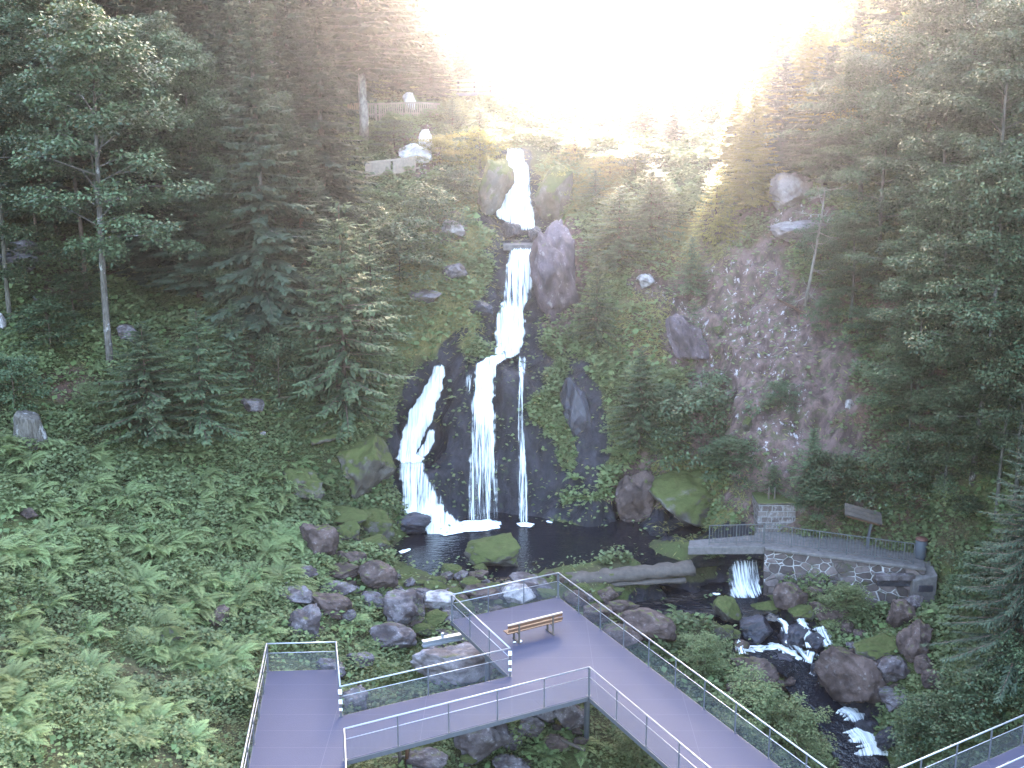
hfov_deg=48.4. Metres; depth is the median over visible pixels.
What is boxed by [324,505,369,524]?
boulder
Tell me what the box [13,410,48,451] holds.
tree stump
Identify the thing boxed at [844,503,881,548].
information board
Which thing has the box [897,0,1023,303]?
maple tree
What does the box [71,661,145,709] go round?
fern
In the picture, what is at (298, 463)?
fern
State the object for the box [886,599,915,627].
boulder
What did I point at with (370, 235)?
young fir
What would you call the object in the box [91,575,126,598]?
fern
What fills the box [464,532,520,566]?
boulder
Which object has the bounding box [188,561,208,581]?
fern
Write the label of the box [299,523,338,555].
boulder
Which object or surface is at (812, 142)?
spruce tree
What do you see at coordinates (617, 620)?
boulder
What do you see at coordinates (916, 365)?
maple tree
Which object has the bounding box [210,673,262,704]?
fern
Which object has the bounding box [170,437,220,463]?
fern
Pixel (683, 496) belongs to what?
boulder
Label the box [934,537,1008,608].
bush
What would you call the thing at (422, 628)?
boulder
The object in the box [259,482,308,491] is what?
fern
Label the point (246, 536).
fern
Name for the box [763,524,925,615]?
rubble wall
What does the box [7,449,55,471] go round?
fern
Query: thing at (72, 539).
fern
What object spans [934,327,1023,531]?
maple tree
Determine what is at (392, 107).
picket fence
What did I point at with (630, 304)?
fern
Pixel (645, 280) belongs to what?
boulder
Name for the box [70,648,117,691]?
fern
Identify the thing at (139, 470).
fern
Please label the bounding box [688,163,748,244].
young fir
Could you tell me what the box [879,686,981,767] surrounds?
bush
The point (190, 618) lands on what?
fern
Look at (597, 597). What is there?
shore stone
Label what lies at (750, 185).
spruce tree
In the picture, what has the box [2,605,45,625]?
fern
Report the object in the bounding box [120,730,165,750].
fern
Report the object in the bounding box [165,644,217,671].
fern
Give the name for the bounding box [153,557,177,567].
fern
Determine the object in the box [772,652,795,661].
boulder
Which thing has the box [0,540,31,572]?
fern
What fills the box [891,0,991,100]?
spruce tree
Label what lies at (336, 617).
loose stone
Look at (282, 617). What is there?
fern
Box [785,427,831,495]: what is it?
young fir
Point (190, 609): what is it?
fern
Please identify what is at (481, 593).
boulder
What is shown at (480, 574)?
boulder
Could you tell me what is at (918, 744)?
bush
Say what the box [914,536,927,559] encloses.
litter bin
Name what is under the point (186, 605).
fern
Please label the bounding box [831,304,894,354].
bush
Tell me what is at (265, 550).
fern
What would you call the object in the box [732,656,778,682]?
boulder
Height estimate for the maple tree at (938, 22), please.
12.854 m
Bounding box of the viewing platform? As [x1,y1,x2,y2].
[240,572,826,767]
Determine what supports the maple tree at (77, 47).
on the terrain at (524, 60)
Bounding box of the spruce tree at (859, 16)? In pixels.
[787,0,894,166]
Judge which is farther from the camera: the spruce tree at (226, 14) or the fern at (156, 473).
the spruce tree at (226, 14)
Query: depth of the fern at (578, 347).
66.57 m
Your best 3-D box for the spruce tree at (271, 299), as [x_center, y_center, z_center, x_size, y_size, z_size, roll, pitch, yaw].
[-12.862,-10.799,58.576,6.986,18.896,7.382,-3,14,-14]
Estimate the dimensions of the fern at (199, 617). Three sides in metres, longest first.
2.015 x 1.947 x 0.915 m
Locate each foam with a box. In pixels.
[439,519,501,535]
[517,522,533,526]
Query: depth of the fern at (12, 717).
34.49 m
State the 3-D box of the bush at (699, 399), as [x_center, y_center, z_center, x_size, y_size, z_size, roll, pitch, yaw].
[10.311,2.376,61.650,6.454,6.131,7.615,-6,15,-22]
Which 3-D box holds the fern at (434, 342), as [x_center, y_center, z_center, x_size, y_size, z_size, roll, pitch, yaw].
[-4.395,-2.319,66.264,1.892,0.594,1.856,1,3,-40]
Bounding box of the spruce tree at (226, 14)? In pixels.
[186,0,275,181]
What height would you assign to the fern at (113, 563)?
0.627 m
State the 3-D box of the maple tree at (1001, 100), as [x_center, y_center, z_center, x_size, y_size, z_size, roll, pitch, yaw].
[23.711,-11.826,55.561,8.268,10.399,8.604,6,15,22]
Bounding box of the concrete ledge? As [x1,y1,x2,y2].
[503,242,532,249]
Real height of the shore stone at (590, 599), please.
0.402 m
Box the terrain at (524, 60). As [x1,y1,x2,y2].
[0,0,1023,767]
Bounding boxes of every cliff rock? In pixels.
[529,219,578,322]
[560,377,591,435]
[665,313,708,359]
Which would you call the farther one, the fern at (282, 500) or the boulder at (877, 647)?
the fern at (282, 500)
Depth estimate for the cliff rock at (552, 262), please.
68.02 m
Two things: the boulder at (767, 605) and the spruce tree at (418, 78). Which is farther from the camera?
the spruce tree at (418, 78)
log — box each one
[309,432,344,445]
[565,560,695,585]
[611,577,685,586]
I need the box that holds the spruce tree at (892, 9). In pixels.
[843,0,930,107]
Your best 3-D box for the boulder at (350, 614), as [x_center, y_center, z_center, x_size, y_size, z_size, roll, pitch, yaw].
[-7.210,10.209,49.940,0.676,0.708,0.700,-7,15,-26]
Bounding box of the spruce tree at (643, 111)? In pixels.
[619,60,663,132]
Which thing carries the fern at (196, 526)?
on the terrain at (524, 60)
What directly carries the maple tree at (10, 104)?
on the terrain at (524, 60)
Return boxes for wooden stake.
[398,751,401,767]
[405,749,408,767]
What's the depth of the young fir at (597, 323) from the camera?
65.95 m
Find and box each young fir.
[80,318,211,451]
[157,308,250,446]
[206,299,263,387]
[254,214,321,324]
[266,197,414,443]
[284,281,357,410]
[344,216,416,358]
[427,98,474,127]
[456,108,503,150]
[553,125,591,159]
[562,253,624,352]
[575,170,611,201]
[575,185,669,271]
[601,346,682,455]
[616,163,687,244]
[628,173,691,231]
[663,235,714,300]
[684,299,710,357]
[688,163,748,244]
[757,465,788,494]
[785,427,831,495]
[828,451,866,502]
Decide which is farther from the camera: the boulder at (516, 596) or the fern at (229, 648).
the boulder at (516, 596)
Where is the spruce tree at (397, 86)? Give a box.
[371,0,451,94]
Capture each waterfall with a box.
[396,365,444,462]
[400,462,465,533]
[417,430,433,456]
[469,354,505,518]
[495,306,524,357]
[496,149,534,228]
[501,248,531,309]
[518,357,526,521]
[731,561,760,597]
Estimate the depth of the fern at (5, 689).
35.10 m
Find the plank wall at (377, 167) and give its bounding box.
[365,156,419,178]
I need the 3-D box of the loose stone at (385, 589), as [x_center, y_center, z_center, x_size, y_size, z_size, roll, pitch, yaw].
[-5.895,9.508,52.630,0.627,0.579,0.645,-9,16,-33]
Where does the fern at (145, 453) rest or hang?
on the terrain at (524, 60)
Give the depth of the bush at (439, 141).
76.84 m
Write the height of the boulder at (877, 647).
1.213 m
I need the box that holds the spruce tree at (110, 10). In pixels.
[71,0,141,139]
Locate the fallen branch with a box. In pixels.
[759,291,810,320]
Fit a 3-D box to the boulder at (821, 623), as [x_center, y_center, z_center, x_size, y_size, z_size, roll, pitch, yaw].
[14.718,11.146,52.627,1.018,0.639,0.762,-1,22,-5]
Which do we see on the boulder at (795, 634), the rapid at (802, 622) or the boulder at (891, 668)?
the rapid at (802, 622)
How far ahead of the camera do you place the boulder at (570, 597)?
52.52 m
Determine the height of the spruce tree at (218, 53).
12.620 m
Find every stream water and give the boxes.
[634,582,776,618]
[705,612,890,767]
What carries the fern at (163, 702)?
on the terrain at (524, 60)
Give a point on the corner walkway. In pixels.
(1013, 758)
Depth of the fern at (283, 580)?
50.08 m
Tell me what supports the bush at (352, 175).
on the terrain at (524, 60)
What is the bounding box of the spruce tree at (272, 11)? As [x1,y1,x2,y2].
[239,0,349,131]
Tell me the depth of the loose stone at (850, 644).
50.88 m
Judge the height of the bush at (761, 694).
2.650 m
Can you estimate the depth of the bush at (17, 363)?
51.95 m
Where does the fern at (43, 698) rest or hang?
on the terrain at (524, 60)
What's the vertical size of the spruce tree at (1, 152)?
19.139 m
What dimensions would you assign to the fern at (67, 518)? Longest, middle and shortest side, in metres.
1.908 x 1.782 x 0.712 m
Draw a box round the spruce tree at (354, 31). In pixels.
[288,0,433,139]
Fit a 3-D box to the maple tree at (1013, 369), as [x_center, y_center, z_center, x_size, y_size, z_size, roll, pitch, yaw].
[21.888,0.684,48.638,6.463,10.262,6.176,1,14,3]
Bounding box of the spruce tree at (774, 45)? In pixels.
[729,0,804,121]
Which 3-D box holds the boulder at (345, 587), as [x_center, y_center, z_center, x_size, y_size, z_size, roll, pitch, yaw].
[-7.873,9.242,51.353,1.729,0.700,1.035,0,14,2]
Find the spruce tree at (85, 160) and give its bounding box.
[0,0,126,178]
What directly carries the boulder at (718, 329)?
on the terrain at (524, 60)
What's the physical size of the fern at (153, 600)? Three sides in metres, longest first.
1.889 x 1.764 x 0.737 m
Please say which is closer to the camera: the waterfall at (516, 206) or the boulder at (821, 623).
the boulder at (821, 623)
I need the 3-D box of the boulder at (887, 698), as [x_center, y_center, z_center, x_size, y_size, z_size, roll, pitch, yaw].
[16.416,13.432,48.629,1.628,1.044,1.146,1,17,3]
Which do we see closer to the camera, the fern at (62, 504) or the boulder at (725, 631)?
the fern at (62, 504)
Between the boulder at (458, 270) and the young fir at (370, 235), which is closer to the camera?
the young fir at (370, 235)
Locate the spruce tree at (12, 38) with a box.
[0,0,84,166]
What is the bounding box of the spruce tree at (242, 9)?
[195,0,294,75]
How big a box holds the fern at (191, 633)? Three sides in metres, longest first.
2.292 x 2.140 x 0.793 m
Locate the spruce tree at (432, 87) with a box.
[406,30,456,102]
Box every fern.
[0,428,24,452]
[0,435,17,443]
[0,444,26,454]
[0,473,14,479]
[0,473,31,495]
[0,474,34,487]
[0,527,44,546]
[0,534,28,550]
[0,537,40,559]
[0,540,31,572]
[0,546,38,570]
[0,553,14,569]
[0,576,18,593]
[0,584,17,602]
[0,636,53,665]
[0,667,21,693]
[0,673,18,684]
[0,680,51,717]
[0,686,16,718]
[0,689,18,703]
[0,708,23,727]
[0,712,52,767]
[1,488,36,508]
[1,714,61,752]
[2,542,40,558]
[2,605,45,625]
[2,656,44,696]
[2,669,34,688]
[3,498,30,518]
[3,708,36,740]
[4,628,76,654]
[5,615,55,644]
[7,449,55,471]
[7,523,48,546]
[8,482,52,500]
[8,704,54,749]
[10,533,59,568]
[10,565,39,588]
[13,437,57,449]
[15,678,48,698]
[19,474,58,504]
[20,572,67,598]
[22,675,74,712]
[23,679,63,705]
[24,474,60,489]
[25,499,64,517]
[26,576,49,581]
[27,492,73,517]
[27,593,78,616]
[29,517,66,535]
[30,536,70,572]
[33,497,71,518]
[35,537,81,567]
[38,680,75,714]
[39,543,87,577]
[41,553,93,577]
[41,652,78,679]
[46,519,83,544]
[46,534,99,547]
[49,438,74,449]
[49,509,83,524]
[58,545,95,560]
[58,674,84,706]
[59,468,123,498]
[60,372,78,381]
[65,434,89,445]
[65,482,99,505]
[66,503,84,519]
[69,524,122,540]
[69,610,110,643]
[70,515,105,534]
[70,552,122,577]
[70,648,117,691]
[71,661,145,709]
[72,441,110,469]
[73,444,120,475]
[74,699,137,746]
[76,527,111,542]
[79,627,120,647]
[80,364,105,375]
[81,497,113,523]
[81,541,114,561]
[83,526,119,551]
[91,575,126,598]
[101,715,159,759]
[102,477,155,508]
[102,693,152,719]
[103,676,133,701]
[105,516,158,542]
[107,443,153,473]
[107,491,143,514]
[109,558,130,573]
[112,482,151,508]
[113,583,146,602]
[117,562,168,595]
[118,498,166,522]
[119,532,178,562]
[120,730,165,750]
[121,560,169,594]
[124,463,151,480]
[125,533,171,555]
[126,626,189,665]
[126,699,156,719]
[127,686,171,724]
[130,603,185,647]
[130,713,164,748]
[133,644,170,666]
[134,449,155,464]
[136,589,171,606]
[138,701,182,741]
[139,491,189,517]
[140,530,204,564]
[142,530,194,555]
[143,637,175,653]
[145,465,169,478]
[146,481,163,497]
[146,611,195,636]
[150,630,199,656]
[151,696,176,715]
[151,697,194,722]
[152,552,178,570]
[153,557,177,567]
[154,564,180,580]
[155,644,200,671]
[157,459,188,474]
[161,514,215,542]
[162,564,198,572]
[163,561,218,603]
[163,603,204,625]
[164,715,218,760]
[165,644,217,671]
[167,472,202,493]
[167,585,237,610]
[168,730,206,751]
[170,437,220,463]
[170,614,198,626]
[172,593,239,626]
[172,636,207,665]
[174,556,195,572]
[175,467,224,499]
[175,602,198,618]
[177,606,205,614]
[178,572,225,596]
[179,490,217,519]
[181,519,209,542]
[181,538,218,556]
[183,653,222,675]
[185,480,217,495]
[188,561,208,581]
[188,647,236,684]
[189,630,233,651]
[192,464,228,482]
[194,634,250,669]
[197,578,243,590]
[199,510,220,525]
[200,592,233,627]
[201,674,242,694]
[208,587,239,606]
[209,473,240,489]
[209,482,245,508]
[210,572,235,593]
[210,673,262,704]
[211,524,256,548]
[212,633,270,669]
[212,637,258,675]
[213,561,241,579]
[214,535,238,555]
[221,522,259,546]
[221,567,265,609]
[222,526,253,552]
[224,678,248,692]
[225,513,262,529]
[225,586,262,616]
[226,501,269,520]
[227,504,248,513]
[229,483,262,508]
[232,508,260,513]
[240,470,266,485]
[240,495,277,523]
[242,560,272,580]
[243,623,280,638]
[244,585,263,606]
[247,570,262,588]
[247,575,283,590]
[248,480,306,516]
[249,523,282,540]
[250,470,283,483]
[250,535,290,567]
[251,617,287,649]
[256,560,310,585]
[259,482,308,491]
[260,568,318,595]
[263,534,278,548]
[264,519,300,546]
[264,564,311,587]
[267,520,308,553]
[273,454,316,468]
[273,578,319,602]
[273,605,293,626]
[276,466,302,486]
[277,547,321,568]
[288,545,320,559]
[299,492,329,501]
[300,500,333,518]
[308,562,338,571]
[318,471,337,486]
[339,613,370,640]
[356,639,381,659]
[375,659,398,675]
[423,316,436,324]
[427,339,440,344]
[431,330,451,339]
[472,320,483,327]
[518,734,566,766]
[540,730,602,766]
[562,472,583,481]
[569,340,590,355]
[576,493,600,504]
[590,363,616,378]
[601,445,620,455]
[603,378,620,387]
[621,300,647,312]
[666,603,695,617]
[802,587,840,600]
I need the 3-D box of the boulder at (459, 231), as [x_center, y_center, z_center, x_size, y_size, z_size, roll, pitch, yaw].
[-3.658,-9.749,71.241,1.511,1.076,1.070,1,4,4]
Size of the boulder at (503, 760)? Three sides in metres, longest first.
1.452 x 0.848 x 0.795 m
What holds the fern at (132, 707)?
on the terrain at (524, 60)
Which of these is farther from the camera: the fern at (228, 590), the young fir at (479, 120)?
the young fir at (479, 120)
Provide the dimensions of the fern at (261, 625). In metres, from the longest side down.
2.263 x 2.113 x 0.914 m
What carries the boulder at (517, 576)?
on the terrain at (524, 60)
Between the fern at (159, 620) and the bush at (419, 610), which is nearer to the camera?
the fern at (159, 620)
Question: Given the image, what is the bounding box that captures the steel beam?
[422,632,463,647]
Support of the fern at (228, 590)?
on the terrain at (524, 60)
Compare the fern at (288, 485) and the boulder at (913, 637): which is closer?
the boulder at (913, 637)
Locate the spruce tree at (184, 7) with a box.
[140,1,201,42]
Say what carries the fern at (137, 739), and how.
on the terrain at (524, 60)
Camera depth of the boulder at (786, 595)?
53.43 m
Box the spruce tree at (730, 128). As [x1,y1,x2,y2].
[708,88,747,164]
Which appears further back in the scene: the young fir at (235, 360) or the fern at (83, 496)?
the young fir at (235, 360)
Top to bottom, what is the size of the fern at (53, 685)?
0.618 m
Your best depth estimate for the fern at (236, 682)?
41.85 m
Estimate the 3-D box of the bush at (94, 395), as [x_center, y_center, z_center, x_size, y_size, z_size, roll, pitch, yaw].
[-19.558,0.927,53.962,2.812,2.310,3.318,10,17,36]
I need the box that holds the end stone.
[909,561,937,603]
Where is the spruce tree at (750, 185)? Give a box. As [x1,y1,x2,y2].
[711,85,789,210]
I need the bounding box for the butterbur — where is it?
[0,206,1023,767]
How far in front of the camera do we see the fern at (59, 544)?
45.30 m
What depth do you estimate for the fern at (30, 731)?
34.30 m
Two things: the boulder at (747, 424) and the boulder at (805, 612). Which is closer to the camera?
the boulder at (805, 612)
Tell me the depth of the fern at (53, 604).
42.26 m
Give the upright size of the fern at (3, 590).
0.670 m
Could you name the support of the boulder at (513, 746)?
on the terrain at (524, 60)
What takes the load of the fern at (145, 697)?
on the terrain at (524, 60)
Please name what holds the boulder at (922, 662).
on the terrain at (524, 60)
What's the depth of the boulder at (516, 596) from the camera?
51.87 m
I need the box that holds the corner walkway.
[899,714,1023,767]
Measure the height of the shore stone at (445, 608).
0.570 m
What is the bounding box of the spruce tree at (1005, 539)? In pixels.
[957,426,1023,593]
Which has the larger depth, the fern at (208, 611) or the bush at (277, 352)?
the bush at (277, 352)
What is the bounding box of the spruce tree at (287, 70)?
[247,0,354,227]
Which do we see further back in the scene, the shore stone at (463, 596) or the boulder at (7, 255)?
the boulder at (7, 255)
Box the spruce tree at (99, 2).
[70,0,119,35]
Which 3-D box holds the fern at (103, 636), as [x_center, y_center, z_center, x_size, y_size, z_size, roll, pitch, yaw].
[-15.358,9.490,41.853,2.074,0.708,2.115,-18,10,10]
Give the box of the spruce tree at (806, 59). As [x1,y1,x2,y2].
[761,14,839,139]
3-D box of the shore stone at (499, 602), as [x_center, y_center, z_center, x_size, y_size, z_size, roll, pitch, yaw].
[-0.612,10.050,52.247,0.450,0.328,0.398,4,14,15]
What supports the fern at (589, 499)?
on the terrain at (524, 60)
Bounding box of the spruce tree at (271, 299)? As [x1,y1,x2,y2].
[200,0,328,355]
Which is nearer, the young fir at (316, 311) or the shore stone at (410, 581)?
the shore stone at (410, 581)
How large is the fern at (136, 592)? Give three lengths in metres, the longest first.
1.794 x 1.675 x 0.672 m
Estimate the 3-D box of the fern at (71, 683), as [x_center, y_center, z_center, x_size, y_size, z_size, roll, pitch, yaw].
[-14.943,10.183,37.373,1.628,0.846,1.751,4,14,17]
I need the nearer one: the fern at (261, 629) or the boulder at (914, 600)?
the fern at (261, 629)
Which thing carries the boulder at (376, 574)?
on the terrain at (524, 60)
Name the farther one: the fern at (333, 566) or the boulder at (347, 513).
the boulder at (347, 513)
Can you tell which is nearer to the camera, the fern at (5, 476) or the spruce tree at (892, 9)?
the fern at (5, 476)
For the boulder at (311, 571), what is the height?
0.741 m
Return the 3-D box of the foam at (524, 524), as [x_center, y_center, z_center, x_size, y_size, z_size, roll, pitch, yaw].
[0.640,7.638,61.900,1.367,0.001,1.070,9,16,32]
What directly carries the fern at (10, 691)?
on the terrain at (524, 60)
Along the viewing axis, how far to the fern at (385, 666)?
47.22 m
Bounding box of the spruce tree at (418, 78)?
[382,11,467,86]
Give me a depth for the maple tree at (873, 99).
59.56 m
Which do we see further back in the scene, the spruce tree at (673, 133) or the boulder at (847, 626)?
the spruce tree at (673, 133)
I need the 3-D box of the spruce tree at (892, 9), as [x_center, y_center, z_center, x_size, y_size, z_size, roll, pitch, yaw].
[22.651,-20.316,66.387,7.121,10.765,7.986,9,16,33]
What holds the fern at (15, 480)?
on the terrain at (524, 60)
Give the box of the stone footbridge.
[688,524,764,554]
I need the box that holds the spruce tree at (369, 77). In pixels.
[326,5,402,104]
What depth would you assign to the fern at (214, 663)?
42.73 m
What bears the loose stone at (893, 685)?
on the terrain at (524, 60)
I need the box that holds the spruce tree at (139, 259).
[93,101,188,284]
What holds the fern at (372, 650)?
on the terrain at (524, 60)
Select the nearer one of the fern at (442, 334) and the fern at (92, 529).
the fern at (92, 529)
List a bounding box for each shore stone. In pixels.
[403,577,414,586]
[416,579,426,585]
[430,575,446,583]
[440,571,453,580]
[440,606,450,610]
[448,587,464,595]
[453,570,467,581]
[456,594,469,599]
[463,587,472,596]
[481,579,490,583]
[490,605,504,611]
[494,599,503,605]
[509,602,522,606]
[544,570,554,577]
[556,575,564,582]
[561,573,572,582]
[584,593,593,601]
[593,594,603,601]
[613,587,623,595]
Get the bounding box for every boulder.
[0,251,13,268]
[0,313,6,328]
[1,253,38,272]
[7,238,40,255]
[20,507,38,518]
[116,324,137,342]
[160,625,186,641]
[209,604,229,627]
[241,398,264,411]
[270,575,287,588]
[278,585,313,604]
[282,467,324,499]
[288,603,321,640]
[297,565,317,580]
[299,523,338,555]
[311,591,352,615]
[316,658,345,676]
[318,580,356,595]
[319,561,358,580]
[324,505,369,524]
[335,519,360,542]
[336,551,366,564]
[337,434,396,498]
[342,609,356,622]
[342,684,367,709]
[346,651,374,667]
[357,560,397,589]
[359,507,394,540]
[360,591,383,607]
[362,534,391,557]
[368,622,416,649]
[382,589,425,624]
[397,512,430,533]
[398,143,431,162]
[403,92,415,109]
[405,617,423,628]
[405,747,447,767]
[407,289,441,302]
[409,587,431,594]
[409,641,494,685]
[412,623,435,636]
[418,129,433,148]
[422,609,448,628]
[424,580,446,590]
[424,589,454,609]
[426,643,449,648]
[436,629,468,645]
[440,563,461,577]
[442,219,464,236]
[442,263,467,281]
[443,610,463,625]
[453,599,475,615]
[454,723,511,766]
[461,577,480,587]
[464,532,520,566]
[466,583,498,600]
[469,300,493,315]
[472,569,488,579]
[474,563,487,570]
[477,159,514,216]
[492,753,529,767]
[495,580,512,599]
[501,222,520,238]
[502,582,535,603]
[503,728,522,750]
[509,572,553,595]
[518,717,544,738]
[528,226,541,242]
[531,710,555,721]
[533,164,572,221]
[536,588,556,600]
[543,734,569,751]
[553,705,583,729]
[562,590,588,606]
[573,583,591,592]
[583,603,612,623]
[597,586,618,603]
[602,623,642,646]
[604,600,639,613]
[613,612,622,623]
[614,469,654,521]
[619,607,676,641]
[636,274,654,288]
[649,470,712,526]
[712,595,741,622]
[714,325,723,334]
[714,624,733,638]
[726,680,744,701]
[727,657,744,670]
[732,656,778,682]
[739,614,772,643]
[742,416,751,431]
[750,600,778,614]
[769,172,812,209]
[770,220,826,241]
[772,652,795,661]
[773,582,808,609]
[776,673,795,691]
[778,622,808,651]
[787,604,816,620]
[804,632,825,652]
[806,585,833,597]
[809,601,848,620]
[810,663,817,675]
[813,645,886,703]
[819,619,834,631]
[833,700,850,706]
[834,620,854,639]
[845,399,853,408]
[852,632,899,660]
[854,718,877,733]
[875,726,896,750]
[876,655,910,682]
[878,686,907,712]
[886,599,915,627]
[896,619,932,662]
[905,594,924,608]
[913,654,935,673]
[921,668,946,689]
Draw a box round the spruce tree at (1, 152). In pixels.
[0,10,60,238]
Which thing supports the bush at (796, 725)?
on the terrain at (524, 60)
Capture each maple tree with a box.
[0,0,121,289]
[0,0,216,374]
[0,45,62,241]
[0,78,104,319]
[36,36,124,214]
[59,8,241,215]
[71,28,196,186]
[123,30,251,266]
[763,45,924,201]
[768,0,913,74]
[804,75,957,263]
[807,211,895,323]
[809,19,936,130]
[814,0,1009,203]
[841,168,1022,387]
[849,260,979,427]
[854,341,952,451]
[857,60,1023,321]
[877,380,1008,514]
[893,0,1019,162]
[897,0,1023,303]
[902,133,1023,485]
[911,43,1023,211]
[933,134,1023,365]
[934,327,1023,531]
[948,282,1023,509]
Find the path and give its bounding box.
[755,532,924,565]
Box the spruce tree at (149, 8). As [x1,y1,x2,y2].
[108,0,207,163]
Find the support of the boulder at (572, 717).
on the terrain at (524, 60)
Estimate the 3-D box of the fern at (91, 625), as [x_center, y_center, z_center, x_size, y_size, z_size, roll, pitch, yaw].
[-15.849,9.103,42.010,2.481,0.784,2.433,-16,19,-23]
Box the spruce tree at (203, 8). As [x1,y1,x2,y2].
[171,0,242,154]
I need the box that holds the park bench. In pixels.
[503,612,562,643]
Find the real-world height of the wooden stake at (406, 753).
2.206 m
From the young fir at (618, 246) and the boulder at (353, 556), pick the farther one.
the young fir at (618, 246)
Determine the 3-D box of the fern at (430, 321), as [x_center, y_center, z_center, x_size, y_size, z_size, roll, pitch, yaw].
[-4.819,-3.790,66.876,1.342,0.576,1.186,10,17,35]
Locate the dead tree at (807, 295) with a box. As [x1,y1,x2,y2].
[790,183,850,305]
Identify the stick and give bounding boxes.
[549,733,585,751]
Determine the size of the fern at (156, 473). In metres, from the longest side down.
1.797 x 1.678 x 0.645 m
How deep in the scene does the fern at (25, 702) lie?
35.65 m
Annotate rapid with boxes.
[737,640,801,659]
[778,617,788,632]
[794,645,809,660]
[797,618,811,647]
[805,650,814,662]
[814,626,832,645]
[836,706,864,721]
[843,728,887,755]
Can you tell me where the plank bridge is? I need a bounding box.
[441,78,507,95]
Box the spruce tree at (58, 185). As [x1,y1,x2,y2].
[1,30,100,236]
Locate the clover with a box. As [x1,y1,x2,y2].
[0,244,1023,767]
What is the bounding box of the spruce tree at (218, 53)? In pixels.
[166,30,280,243]
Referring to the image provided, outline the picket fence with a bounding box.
[347,102,439,120]
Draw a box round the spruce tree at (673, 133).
[651,85,692,142]
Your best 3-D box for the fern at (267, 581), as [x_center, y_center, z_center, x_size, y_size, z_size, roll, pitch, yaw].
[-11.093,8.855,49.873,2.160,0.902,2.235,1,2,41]
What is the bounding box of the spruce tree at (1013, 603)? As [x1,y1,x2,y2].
[919,435,1023,703]
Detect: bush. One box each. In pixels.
[0,351,58,412]
[3,297,96,351]
[24,271,116,321]
[65,379,135,425]
[230,324,317,414]
[308,132,356,159]
[327,166,372,208]
[332,201,402,280]
[350,214,456,286]
[363,118,421,150]
[393,181,476,244]
[398,600,426,628]
[410,132,463,164]
[425,165,479,199]
[452,126,508,171]
[541,166,587,197]
[581,150,639,176]
[604,727,662,767]
[608,145,665,171]
[633,382,693,447]
[644,367,764,475]
[670,629,735,686]
[688,434,763,492]
[705,554,724,558]
[711,135,739,168]
[711,663,809,745]
[713,706,790,767]
[758,380,803,414]
[762,692,839,767]
[778,221,852,274]
[781,481,847,522]
[791,449,876,515]
[800,294,845,335]
[813,580,876,633]
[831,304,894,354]
[844,441,939,522]
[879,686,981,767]
[882,715,950,767]
[925,654,1023,744]
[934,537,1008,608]
[975,625,1023,703]
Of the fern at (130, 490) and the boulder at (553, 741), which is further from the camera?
the fern at (130, 490)
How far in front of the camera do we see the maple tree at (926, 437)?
51.26 m
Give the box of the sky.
[492,0,771,66]
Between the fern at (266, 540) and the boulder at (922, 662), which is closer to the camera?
the boulder at (922, 662)
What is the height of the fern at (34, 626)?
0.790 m
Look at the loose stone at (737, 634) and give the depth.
51.49 m
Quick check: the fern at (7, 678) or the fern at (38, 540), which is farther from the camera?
the fern at (38, 540)
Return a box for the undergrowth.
[0,0,1023,767]
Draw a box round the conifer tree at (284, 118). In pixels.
[225,90,328,267]
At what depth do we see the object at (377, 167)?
75.82 m
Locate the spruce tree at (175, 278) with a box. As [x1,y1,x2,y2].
[128,150,243,302]
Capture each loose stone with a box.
[329,610,342,619]
[346,580,355,585]
[377,587,392,593]
[460,754,477,765]
[552,724,562,731]
[571,727,583,734]
[573,736,588,745]
[730,629,740,639]
[734,640,749,650]
[735,652,745,656]
[736,649,748,655]
[846,642,853,648]
[853,628,865,637]
[889,683,901,687]
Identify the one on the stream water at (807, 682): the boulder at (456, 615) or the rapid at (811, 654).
the rapid at (811, 654)
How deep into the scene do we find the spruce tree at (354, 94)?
79.11 m
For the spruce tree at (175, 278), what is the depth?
60.33 m
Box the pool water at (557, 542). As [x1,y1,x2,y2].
[393,512,762,582]
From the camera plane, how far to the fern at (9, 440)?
50.36 m
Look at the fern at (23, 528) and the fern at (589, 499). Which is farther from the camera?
the fern at (589, 499)
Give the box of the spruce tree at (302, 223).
[271,125,347,316]
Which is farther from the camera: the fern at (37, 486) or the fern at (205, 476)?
the fern at (205, 476)
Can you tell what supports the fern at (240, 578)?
on the terrain at (524, 60)
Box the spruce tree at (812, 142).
[764,42,868,189]
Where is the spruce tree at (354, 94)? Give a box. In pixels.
[266,0,379,123]
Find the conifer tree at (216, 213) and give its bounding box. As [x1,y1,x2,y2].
[185,167,270,309]
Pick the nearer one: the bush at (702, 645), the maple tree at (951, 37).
the bush at (702, 645)
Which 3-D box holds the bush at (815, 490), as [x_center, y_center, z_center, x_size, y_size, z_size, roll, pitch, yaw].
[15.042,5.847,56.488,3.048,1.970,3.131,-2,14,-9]
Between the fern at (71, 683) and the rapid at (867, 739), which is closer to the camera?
the fern at (71, 683)
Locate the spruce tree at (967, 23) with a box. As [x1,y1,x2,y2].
[939,0,1023,104]
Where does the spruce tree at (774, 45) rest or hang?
on the terrain at (524, 60)
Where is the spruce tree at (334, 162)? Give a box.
[272,6,379,242]
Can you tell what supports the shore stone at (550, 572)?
on the terrain at (524, 60)
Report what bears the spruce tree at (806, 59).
on the terrain at (524, 60)
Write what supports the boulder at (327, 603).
on the terrain at (524, 60)
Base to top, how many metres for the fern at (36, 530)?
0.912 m
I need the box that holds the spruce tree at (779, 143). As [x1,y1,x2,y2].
[732,55,814,172]
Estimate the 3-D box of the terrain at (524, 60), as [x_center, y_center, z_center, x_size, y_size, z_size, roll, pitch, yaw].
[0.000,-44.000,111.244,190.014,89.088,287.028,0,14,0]

